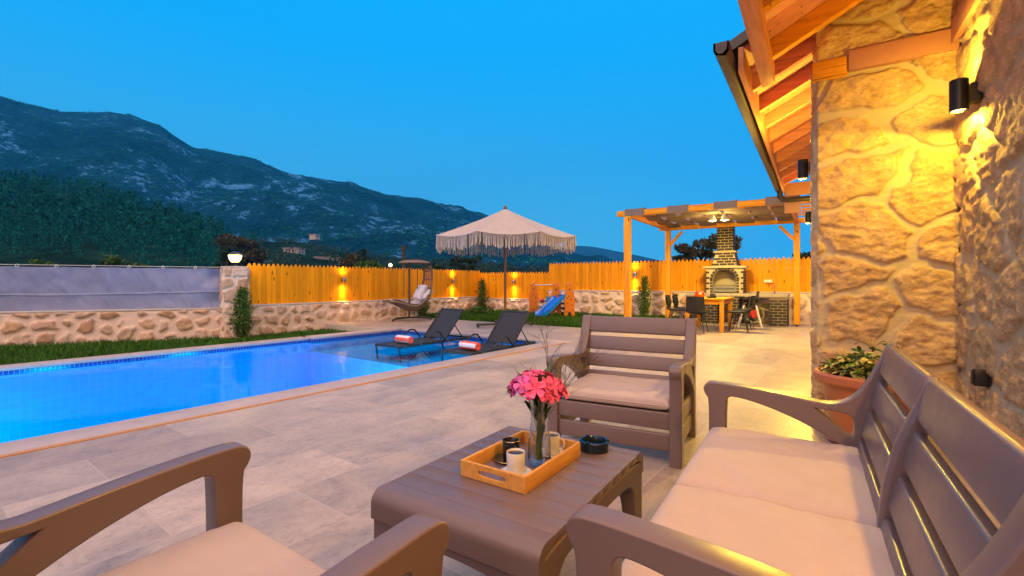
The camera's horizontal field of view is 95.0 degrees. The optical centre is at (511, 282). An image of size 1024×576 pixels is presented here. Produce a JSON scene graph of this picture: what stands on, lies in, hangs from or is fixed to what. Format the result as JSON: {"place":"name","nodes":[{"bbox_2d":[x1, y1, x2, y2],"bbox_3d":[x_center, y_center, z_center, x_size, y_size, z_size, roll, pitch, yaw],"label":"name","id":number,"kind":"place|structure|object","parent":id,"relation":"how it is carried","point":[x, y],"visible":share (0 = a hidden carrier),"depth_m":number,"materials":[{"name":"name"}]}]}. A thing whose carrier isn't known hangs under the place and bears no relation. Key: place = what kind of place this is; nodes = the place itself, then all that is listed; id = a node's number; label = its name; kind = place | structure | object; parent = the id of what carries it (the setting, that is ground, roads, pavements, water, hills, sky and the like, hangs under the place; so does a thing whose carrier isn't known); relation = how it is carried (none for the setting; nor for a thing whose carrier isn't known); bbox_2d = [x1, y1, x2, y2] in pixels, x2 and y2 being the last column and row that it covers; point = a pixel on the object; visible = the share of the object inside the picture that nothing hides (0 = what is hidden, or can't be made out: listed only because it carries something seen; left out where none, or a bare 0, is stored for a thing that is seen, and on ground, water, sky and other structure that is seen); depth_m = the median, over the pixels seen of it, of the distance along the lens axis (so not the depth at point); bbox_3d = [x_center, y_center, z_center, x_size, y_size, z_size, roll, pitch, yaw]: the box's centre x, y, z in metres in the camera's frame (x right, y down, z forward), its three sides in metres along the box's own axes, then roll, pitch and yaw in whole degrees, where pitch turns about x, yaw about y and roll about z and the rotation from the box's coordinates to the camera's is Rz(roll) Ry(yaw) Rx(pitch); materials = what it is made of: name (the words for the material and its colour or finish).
{"place":"outdoors","nodes":[
{"label":"outdoors","id":0,"kind":"place"},
{"bbox_2d":[0,96,757,273],"bbox_3d":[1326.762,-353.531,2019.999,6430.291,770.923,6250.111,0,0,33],"label":"mountain","id":1,"kind":"structure","parent":0,"point":[13,138],"depth_m":1025.10,"materials":[{"name":"stone"}]},
{"bbox_2d":[0,96,586,265],"bbox_3d":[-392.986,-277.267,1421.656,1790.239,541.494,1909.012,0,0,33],"label":"hillside scrub","id":2,"kind":"object","parent":1,"relation":"on","point":[305,225],"visible":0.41,"depth_m":933.09,"materials":[{"name":"green plant"}]},
{"bbox_2d":[0,188,757,290],"bbox_3d":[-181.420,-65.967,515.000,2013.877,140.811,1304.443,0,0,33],"label":"foothill","id":3,"kind":"structure","parent":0,"point":[92,256],"depth_m":169.93,"materials":[{"name":"green plant"}]},
{"bbox_2d":[0,148,330,268],"bbox_3d":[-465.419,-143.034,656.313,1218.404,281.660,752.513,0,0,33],"label":"pine forest","id":4,"kind":"object","parent":3,"relation":"on","point":[81,198],"visible":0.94,"depth_m":196.51,"materials":[{"name":"green plant"}]},
{"bbox_2d":[215,244,241,268],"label":"pine tree","id":5,"kind":"object","parent":3,"relation":"on","point":[223,252],"visible":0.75,"depth_m":109.13,"materials":[{"name":"green plant"}]},
{"bbox_2d":[213,233,269,266],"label":"pine tree","id":6,"kind":"object","parent":3,"relation":"on","point":[252,257],"visible":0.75,"depth_m":119.01,"materials":[{"name":"green plant"}]},
{"bbox_2d":[282,248,305,254],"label":"house","id":7,"kind":"structure","parent":3,"relation":"on","point":[296,249],"depth_m":257.27,"materials":[{"name":"white concrete"}]},
{"bbox_2d":[309,234,319,239],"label":"house","id":8,"kind":"structure","parent":3,"relation":"on","point":[314,236],"depth_m":416.79,"materials":[{"name":"white concrete"}]},
{"bbox_2d":[313,257,337,260],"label":"house","id":9,"kind":"structure","parent":3,"relation":"on","point":[327,258],"depth_m":226.24,"materials":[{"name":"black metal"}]},
{"bbox_2d":[356,248,372,261],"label":"pine tree","id":10,"kind":"object","parent":3,"relation":"on","point":[362,252],"visible":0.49,"depth_m":119.55,"materials":[{"name":"green plant"}]},
{"bbox_2d":[239,236,548,273],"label":"valley bushes","id":11,"kind":"object","parent":3,"relation":"on","point":[330,255],"visible":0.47,"depth_m":220.91,"materials":[{"name":"green plant"}]},
{"bbox_2d":[0,0,811,263],"label":"sky","id":12,"kind":"structure","parent":0,"point":[568,116],"materials":[{"name":"blue"}]},
{"bbox_2d":[0,318,1000,575],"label":"deck","id":13,"kind":"structure","parent":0,"point":[320,468],"depth_m":3.36,"materials":[{"name":"stone"}]},
{"bbox_2d":[0,442,449,575],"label":"armchair","id":14,"kind":"object","parent":13,"relation":"on","point":[228,542],"visible":1,"depth_m":1.20,"materials":[{"name":"beige plastic"}]},
{"bbox_2d":[0,330,536,442],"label":"pool basin","id":15,"kind":"object","parent":13,"relation":"in","point":[35,402],"visible":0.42,"depth_m":8.10,"materials":[{"name":"blue liquid"}]},
{"bbox_2d":[0,327,572,454],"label":"pool coping","id":16,"kind":"object","parent":15,"relation":"on","point":[50,439],"visible":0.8,"depth_m":5.62,"materials":[{"name":"stone"}]},
{"bbox_2d":[375,308,468,362],"bbox_3d":[-1.744,1.006,9.493,0.732,0.898,2.000,0,0,35],"label":"sun lounger","id":17,"kind":"object","parent":15,"relation":"on","point":[443,323],"visible":0.91,"depth_m":9.76,"materials":[{"name":"grey fabric"}]},
{"bbox_2d":[395,335,412,343],"bbox_3d":[-2.051,1.076,8.918,0.414,0.145,0.152,0,0,41],"label":"rolled towel","id":18,"kind":"object","parent":17,"relation":"on","point":[404,339],"visible":1,"depth_m":8.82,"materials":[{"name":"orange fabric"}]},
{"bbox_2d":[440,310,535,360],"bbox_3d":[-0.376,1.006,8.607,0.732,0.898,2.000,0,0,35],"label":"sun lounger","id":19,"kind":"object","parent":15,"relation":"on","point":[508,327],"visible":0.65,"depth_m":8.91,"materials":[{"name":"grey fabric"}]},
{"bbox_2d":[459,341,480,350],"bbox_3d":[-0.725,1.076,8.023,0.414,0.145,0.152,0,0,41],"label":"rolled towel","id":20,"kind":"object","parent":19,"relation":"on","point":[470,345],"visible":1,"depth_m":7.93,"materials":[{"name":"fabric"}]},
{"bbox_2d":[0,343,563,457],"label":"drain channel","id":21,"kind":"object","parent":13,"relation":"in","point":[96,437],"visible":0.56,"depth_m":4.13,"materials":[{"name":"grey metal"}]},
{"bbox_2d":[325,324,379,332],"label":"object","id":22,"kind":"object","parent":13,"relation":"attached to","point":[342,327],"visible":0.21,"depth_m":12.52,"materials":[{"name":"beige stone"}]},
{"bbox_2d":[249,296,480,335],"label":"stone wall","id":23,"kind":"structure","parent":13,"relation":"on","point":[281,317],"depth_m":13.11,"materials":[{"name":"beige stone"}]},
{"bbox_2d":[247,263,479,304],"bbox_3d":[-3.932,0.174,15.120,0.154,1.332,8.859,0,0,36],"label":"picket fence","id":24,"kind":"object","parent":23,"relation":"on","point":[273,284],"visible":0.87,"depth_m":13.72,"materials":[{"name":"brown wood"}]},
{"bbox_2d":[382,260,432,321],"bbox_3d":[-3.174,0.225,14.278,1.498,1.850,1.236,0,0,-34],"label":"hanging chair","id":25,"kind":"object","parent":13,"relation":"on","point":[422,295],"visible":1,"depth_m":14.16,"materials":[{"name":"metal"}]},
{"bbox_2d":[436,205,575,327],"bbox_3d":[-0.175,-0.442,12.328,3.511,3.197,3.506,0,0,41],"label":"parasol","id":26,"kind":"object","parent":13,"relation":"on","point":[504,228],"visible":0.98,"depth_m":11.61,"materials":[{"name":"fabric"}]},
{"bbox_2d":[371,426,642,575],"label":"coffee table","id":27,"kind":"object","parent":13,"relation":"on","point":[494,530],"visible":0.63,"depth_m":1.54,"materials":[{"name":"beige plastic"}]},
{"bbox_2d":[461,430,579,494],"bbox_3d":[0.045,0.680,1.823,0.282,0.058,0.423,0,0,34],"label":"serving tray","id":28,"kind":"object","parent":27,"relation":"on","point":[482,465],"visible":0.79,"depth_m":1.73,"materials":[{"name":"bamboo"},{"name":"light wood"}]},
{"bbox_2d":[493,452,506,463],"bbox_3d":[-0.014,0.694,1.850,0.122,0.010,0.122,0,0,-22],"label":"saucer","id":29,"kind":"object","parent":28,"relation":"on","point":[498,457],"visible":0.37,"depth_m":1.85,"materials":[{"name":"black ceramic"}]},
{"bbox_2d":[502,437,519,461],"bbox_3d":[-0.005,0.655,1.836,0.070,0.078,0.083,0,0,13],"label":"coffee cup","id":30,"kind":"object","parent":29,"relation":"on","point":[510,442],"visible":0.72,"depth_m":1.82,"materials":[{"name":"black ceramic"}]},
{"bbox_2d":[501,466,531,475],"bbox_3d":[0.014,0.694,1.717,0.114,0.010,0.120,0,0,5],"label":"saucer","id":31,"kind":"object","parent":28,"relation":"on","point":[527,470],"visible":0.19,"depth_m":1.73,"materials":[{"name":"white ceramic"}]},
{"bbox_2d":[506,448,524,474],"bbox_3d":[0.018,0.655,1.723,0.069,0.077,0.083,0,0,39],"label":"coffee cup","id":32,"kind":"object","parent":31,"relation":"on","point":[516,460],"visible":0.91,"depth_m":1.69,"materials":[{"name":"white ceramic"}]},
{"bbox_2d":[542,448,563,457],"bbox_3d":[0.160,0.694,1.912,0.120,0.010,0.114,0,0,23],"label":"saucer","id":33,"kind":"object","parent":28,"relation":"on","point":[549,456],"visible":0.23,"depth_m":1.89,"materials":[{"name":"white ceramic"}]},
{"bbox_2d":[543,432,564,455],"bbox_3d":[0.164,0.655,1.906,0.069,0.077,0.083,0,0,-33],"label":"coffee cup","id":34,"kind":"object","parent":33,"relation":"on","point":[552,440],"visible":0.97,"depth_m":1.89,"materials":[{"name":"white ceramic"}]},
{"bbox_2d":[579,434,608,453],"bbox_3d":[0.349,0.686,1.996,0.126,0.046,0.127,0,0,33],"label":"ashtray","id":35,"kind":"object","parent":27,"relation":"on","point":[593,444],"visible":0.98,"depth_m":1.96,"materials":[{"name":"black glass"}]},
{"bbox_2d":[546,315,696,468],"bbox_3d":[0.824,0.711,3.431,0.900,0.878,0.805,0,0,28],"label":"armchair","id":36,"kind":"object","parent":13,"relation":"on","point":[663,402],"visible":0.91,"depth_m":3.29,"materials":[{"name":"beige plastic"}]},
{"bbox_2d":[665,295,684,318],"bbox_3d":[4.167,0.738,11.955,0.496,0.836,0.430,0,0,31],"label":"dining chair","id":37,"kind":"object","parent":13,"relation":"on","point":[668,300],"visible":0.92,"depth_m":11.96,"materials":[{"name":"black metal"}]},
{"bbox_2d":[548,290,810,324],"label":"stone wall","id":38,"kind":"structure","parent":13,"relation":"on","point":[598,301],"depth_m":14.97,"materials":[{"name":"beige stone"}]},
{"bbox_2d":[549,257,811,291],"bbox_3d":[8.647,-0.086,12.554,17.132,1.292,0.154,0,0,32],"label":"picket fence","id":39,"kind":"object","parent":38,"relation":"on","point":[686,275],"visible":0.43,"depth_m":14.68,"materials":[{"name":"brown wood"}]},
{"bbox_2d":[672,294,690,318],"bbox_3d":[4.586,0.738,12.638,0.496,0.836,0.430,0,0,35],"label":"dining chair","id":40,"kind":"object","parent":13,"relation":"on","point":[675,299],"visible":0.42,"depth_m":12.74,"materials":[{"name":"black metal"}]},
{"bbox_2d":[685,297,708,332],"bbox_3d":[4.266,0.738,10.818,0.430,0.836,0.496,0,0,35],"label":"dining chair","id":41,"kind":"object","parent":13,"relation":"on","point":[695,305],"visible":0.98,"depth_m":10.65,"materials":[{"name":"black metal"}]},
{"bbox_2d":[683,297,733,331],"bbox_3d":[4.905,0.760,11.656,0.920,0.780,1.438,0,0,33],"label":"dining table","id":42,"kind":"object","parent":13,"relation":"on","point":[720,301],"visible":0.66,"depth_m":11.04,"materials":[{"name":"orange wood"}]},
{"bbox_2d":[617,193,810,326],"bbox_3d":[5.118,-0.390,11.608,3.910,3.080,3.790,0,0,33],"label":"pergola","id":43,"kind":"object","parent":13,"relation":"on","point":[765,211],"visible":0.84,"depth_m":11.52,"materials":[{"name":"brown wood"}]},
{"bbox_2d":[709,213,728,221],"bbox_3d":[4.979,-1.603,11.311,0.450,0.255,0.177,0,0,33],"label":"twin spotlight","id":44,"kind":"object","parent":43,"relation":"hanging from","point":[713,218],"visible":1,"depth_m":11.30,"materials":[{"name":"white metal"}]},
{"bbox_2d":[686,292,789,326],"bbox_3d":[6.298,0.721,13.173,2.552,0.858,0.860,0,0,33],"label":"counter","id":45,"kind":"object","parent":13,"relation":"on","point":[779,310],"visible":0.46,"depth_m":12.59,"materials":[{"name":"black brick"}]},
{"bbox_2d":[703,227,748,292],"bbox_3d":[6.111,-0.835,13.407,1.120,2.250,0.710,0,0,33],"label":"barbecue","id":46,"kind":"object","parent":45,"relation":"on","point":[725,272],"visible":0.93,"depth_m":13.25,"materials":[{"name":"brick"}]},
{"bbox_2d":[727,296,750,332],"bbox_3d":[5.294,0.738,10.930,0.496,0.836,0.430,0,0,29],"label":"dining chair","id":47,"kind":"object","parent":13,"relation":"on","point":[742,312],"visible":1,"depth_m":10.81,"materials":[{"name":"black metal"}]},
{"bbox_2d":[733,296,755,329],"bbox_3d":[5.744,0.738,11.588,0.496,0.836,0.430,0,0,37],"label":"dining chair","id":48,"kind":"object","parent":13,"relation":"on","point":[752,301],"visible":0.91,"depth_m":11.45,"materials":[{"name":"black metal"}]},
{"bbox_2d":[734,291,762,328],"bbox_3d":[6.077,0.683,12.081,0.645,0.943,0.529,0,0,23],"label":"chair","id":49,"kind":"object","parent":13,"relation":"on","point":[756,308],"visible":0.84,"depth_m":11.95,"materials":[{"name":"white paint"}]},
{"bbox_2d":[745,305,768,324],"bbox_3d":[6.800,0.843,12.776,0.885,0.626,0.224,0,0,33],"label":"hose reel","id":50,"kind":"object","parent":13,"relation":"on","point":[753,314],"visible":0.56,"depth_m":12.77,"materials":[{"name":"red plastic"}]},
{"bbox_2d":[566,343,1023,575],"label":"garden sofa","id":51,"kind":"object","parent":13,"relation":"on","point":[740,502],"visible":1,"depth_m":1.31,"materials":[{"name":"beige plastic"}]},
{"bbox_2d":[813,341,909,445],"bbox_3d":[2.519,0.779,3.337,0.636,0.742,0.636,0,0,33],"label":"potted plant","id":52,"kind":"object","parent":13,"relation":"on","point":[842,377],"visible":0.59,"depth_m":3.28,"materials":[{"name":"green plant"}]},
{"bbox_2d":[558,246,655,261],"bbox_3d":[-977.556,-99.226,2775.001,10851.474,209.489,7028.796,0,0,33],"label":"mountain","id":53,"kind":"structure","parent":0,"point":[593,251],"depth_m":2459.65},
{"bbox_2d":[708,293,715,297],"bbox_3d":[4.853,0.314,11.392,0.260,0.110,0.260,0,0,33],"label":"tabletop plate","id":54,"kind":"object","parent":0,"point":[712,295],"visible":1,"depth_m":11.35,"materials":[{"name":"metal"}]},
{"bbox_2d":[713,0,1023,438],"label":"stone house","id":55,"kind":"structure","parent":0,"point":[913,188],"depth_m":3.60,"materials":[{"name":"beige stone"}]},
{"bbox_2d":[798,159,810,179],"bbox_3d":[3.081,-1.190,4.915,0.153,0.200,0.096,0,0,33],"label":"wall sconce","id":56,"kind":"object","parent":55,"relation":"attached to","point":[802,169],"depth_m":4.89,"materials":[{"name":"black metal"}]},
{"bbox_2d":[805,212,810,223],"bbox_3d":[5.255,-1.150,8.272,0.153,0.200,0.096,0,0,33],"label":"wall sconce","id":57,"kind":"object","parent":55,"relation":"attached to","point":[807,217],"depth_m":8.25,"materials":[{"name":"black metal"}]},
{"bbox_2d":[949,77,982,113],"bbox_3d":[2.914,-1.210,3.021,0.153,0.200,0.096,0,0,33],"label":"wall sconce","id":58,"kind":"object","parent":55,"relation":"attached to","point":[964,94],"depth_m":3.00,"materials":[{"name":"black metal"}]},
{"bbox_2d":[970,368,989,386],"bbox_3d":[2.859,0.580,2.866,0.078,0.100,0.056,0,0,33],"label":"wall socket","id":59,"kind":"object","parent":55,"relation":"attached to","point":[980,377],"depth_m":2.85,"materials":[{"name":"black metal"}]},
{"label":"ground","id":60,"kind":"structure","parent":0,"visible":0},
{"bbox_2d":[28,258,56,266],"bbox_3d":[-39.229,0.567,40.071,2.576,5.213,2.593,0,0,-28],"label":"leafy tree","id":61,"kind":"object","parent":60,"relation":"on","point":[39,262],"visible":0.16,"depth_m":39.15,"materials":[{"name":"green plant"}]},
{"bbox_2d":[100,253,124,266],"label":"leafy tree","id":62,"kind":"object","parent":60,"relation":"on","point":[114,261],"visible":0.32,"depth_m":41.75,"materials":[{"name":"green plant"}]},
{"bbox_2d":[125,261,148,267],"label":"leafy tree","id":63,"kind":"object","parent":60,"relation":"on","point":[135,265],"visible":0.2,"depth_m":43.70,"materials":[{"name":"green plant"}]},
{"bbox_2d":[339,253,360,268],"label":"leafy tree","id":64,"kind":"object","parent":60,"relation":"on","point":[349,260],"visible":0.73,"depth_m":79.31,"materials":[{"name":"green plant"}]},
{"bbox_2d":[351,259,384,269],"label":"leafy tree","id":65,"kind":"object","parent":60,"relation":"on","point":[367,263],"visible":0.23,"depth_m":45.72,"materials":[{"name":"green plant"}]},
{"bbox_2d":[400,245,407,330],"bbox_3d":[-5.494,0.375,23.973,0.500,4.550,0.220,0,0,33],"label":"utility pole","id":66,"kind":"object","parent":60,"relation":"on","point":[403,248],"visible":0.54,"depth_m":23.92,"materials":[{"name":"brown wood"}]},
{"bbox_2d":[428,263,448,270],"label":"leafy tree","id":67,"kind":"object","parent":60,"relation":"on","point":[437,267],"visible":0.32,"depth_m":70.03,"materials":[{"name":"green plant"}]},
{"bbox_2d":[449,255,483,273],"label":"umbrella pine","id":68,"kind":"object","parent":60,"relation":"on","point":[458,261],"visible":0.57,"depth_m":59.15,"materials":[{"name":"green plant"}]},
{"bbox_2d":[671,233,742,261],"bbox_3d":[13.711,-0.228,33.952,6.322,6.785,4.598,0,0,-36],"label":"umbrella pine","id":69,"kind":"object","parent":60,"relation":"on","point":[691,252],"visible":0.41,"depth_m":33.52,"materials":[{"name":"green plant"}]},
{"bbox_2d":[792,252,810,258],"bbox_3d":[25.656,0.173,40.137,3.169,5.992,2.761,0,0,33],"label":"leafy tree","id":70,"kind":"object","parent":60,"relation":"on","point":[805,255],"visible":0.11,"depth_m":39.68,"materials":[{"name":"green plant"}]},
{"label":"lawn","id":71,"kind":"structure","parent":0,"visible":0},
{"bbox_2d":[0,308,220,345],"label":"stone wall","id":72,"kind":"structure","parent":71,"relation":"on","point":[34,327],"depth_m":10.16,"materials":[{"name":"beige stone"}]},
{"bbox_2d":[0,264,220,311],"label":"tarpaulin screen","id":73,"kind":"object","parent":72,"relation":"on","point":[55,288],"visible":0.99,"depth_m":10.28,"materials":[{"name":"grey fabric"}]},
{"bbox_2d":[0,327,360,371],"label":"grass","id":74,"kind":"structure","parent":71,"relation":"on","point":[18,353],"depth_m":9.32,"materials":[{"name":"green plant"}]},
{"bbox_2d":[219,266,249,338],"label":"stone pillar","id":75,"kind":"structure","parent":71,"relation":"on","point":[233,279],"depth_m":10.88,"materials":[{"name":"beige stone"}]},
{"bbox_2d":[227,252,242,265],"bbox_3d":[-6.600,-0.562,11.185,0.330,0.365,0.330,0,0,33],"label":"lantern","id":76,"kind":"object","parent":75,"relation":"on","point":[235,258],"visible":0.91,"depth_m":11.10,"materials":[{"name":"white glass"}]},
{"bbox_2d":[228,285,256,338],"bbox_3d":[-6.257,0.718,10.848,0.629,1.366,0.609,0,0,33],"label":"cypress shrub","id":77,"kind":"object","parent":71,"relation":"on","point":[243,326],"visible":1,"depth_m":10.79,"materials":[{"name":"green plant"}]},
{"label":"lawn","id":78,"kind":"structure","parent":0,"visible":0},
{"bbox_2d":[416,297,432,316],"bbox_3d":[-2.945,0.678,15.402,0.696,0.985,0.690,0,0,-9],"label":"cypress shrub","id":79,"kind":"object","parent":78,"relation":"on","point":[424,310],"visible":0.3,"depth_m":15.38,"materials":[{"name":"green plant"}]},
{"bbox_2d":[468,305,493,314],"bbox_3d":[-1.124,0.987,16.096,1.141,0.496,0.791,0,0,33],"label":"bush","id":80,"kind":"object","parent":78,"relation":"on","point":[478,310],"visible":0.73,"depth_m":15.89,"materials":[{"name":"green plant"}]},
{"bbox_2d":[476,277,488,307],"bbox_3d":[-1.139,0.480,17.947,0.612,1.435,0.563,0,0,-36],"label":"cypress shrub","id":81,"kind":"object","parent":78,"relation":"on","point":[482,291],"visible":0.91,"depth_m":17.91,"materials":[{"name":"green plant"}]},
{"bbox_2d":[484,298,545,311],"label":"stone wall","id":82,"kind":"structure","parent":78,"relation":"on","point":[514,304],"depth_m":17.76,"materials":[{"name":"beige stone"}]},
{"bbox_2d":[480,271,548,298],"bbox_3d":[0.074,0.240,17.903,3.071,1.321,0.154,0,0,31],"label":"picket fence","id":83,"kind":"object","parent":82,"relation":"on","point":[520,288],"visible":0.84,"depth_m":17.79,"materials":[{"name":"brown wood"}]},
{"bbox_2d":[417,308,679,327],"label":"grass","id":84,"kind":"structure","parent":78,"relation":"on","point":[558,319],"depth_m":14.23,"materials":[{"name":"green plant"}]},
{"bbox_2d":[528,282,575,316],"bbox_3d":[1.177,0.569,15.691,1.299,1.161,2.074,0,0,-19],"label":"play slide","id":85,"kind":"object","parent":78,"relation":"on","point":[555,299],"visible":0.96,"depth_m":15.17,"materials":[{"name":"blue plastic"}]},
{"bbox_2d":[635,275,654,315],"bbox_3d":[4.103,0.448,14.696,0.576,1.412,0.667,0,0,-43],"label":"cypress shrub","id":86,"kind":"object","parent":78,"relation":"on","point":[644,293],"visible":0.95,"depth_m":14.62,"materials":[{"name":"green plant"}]},
{"bbox_3d":[0.105,0.568,1.805,0.091,0.262,0.091,0,0,33],"label":"glass vase","id":87,"kind":"object","parent":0,"visible":0},
{"bbox_2d":[507,297,617,460],"bbox_3d":[0.181,0.359,1.846,0.422,0.640,0.221,0,0,-20],"label":"bouquet","id":88,"kind":"object","parent":87,"relation":"in","point":[542,390],"visible":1,"depth_m":1.78,"materials":[{"name":"pink plant"}]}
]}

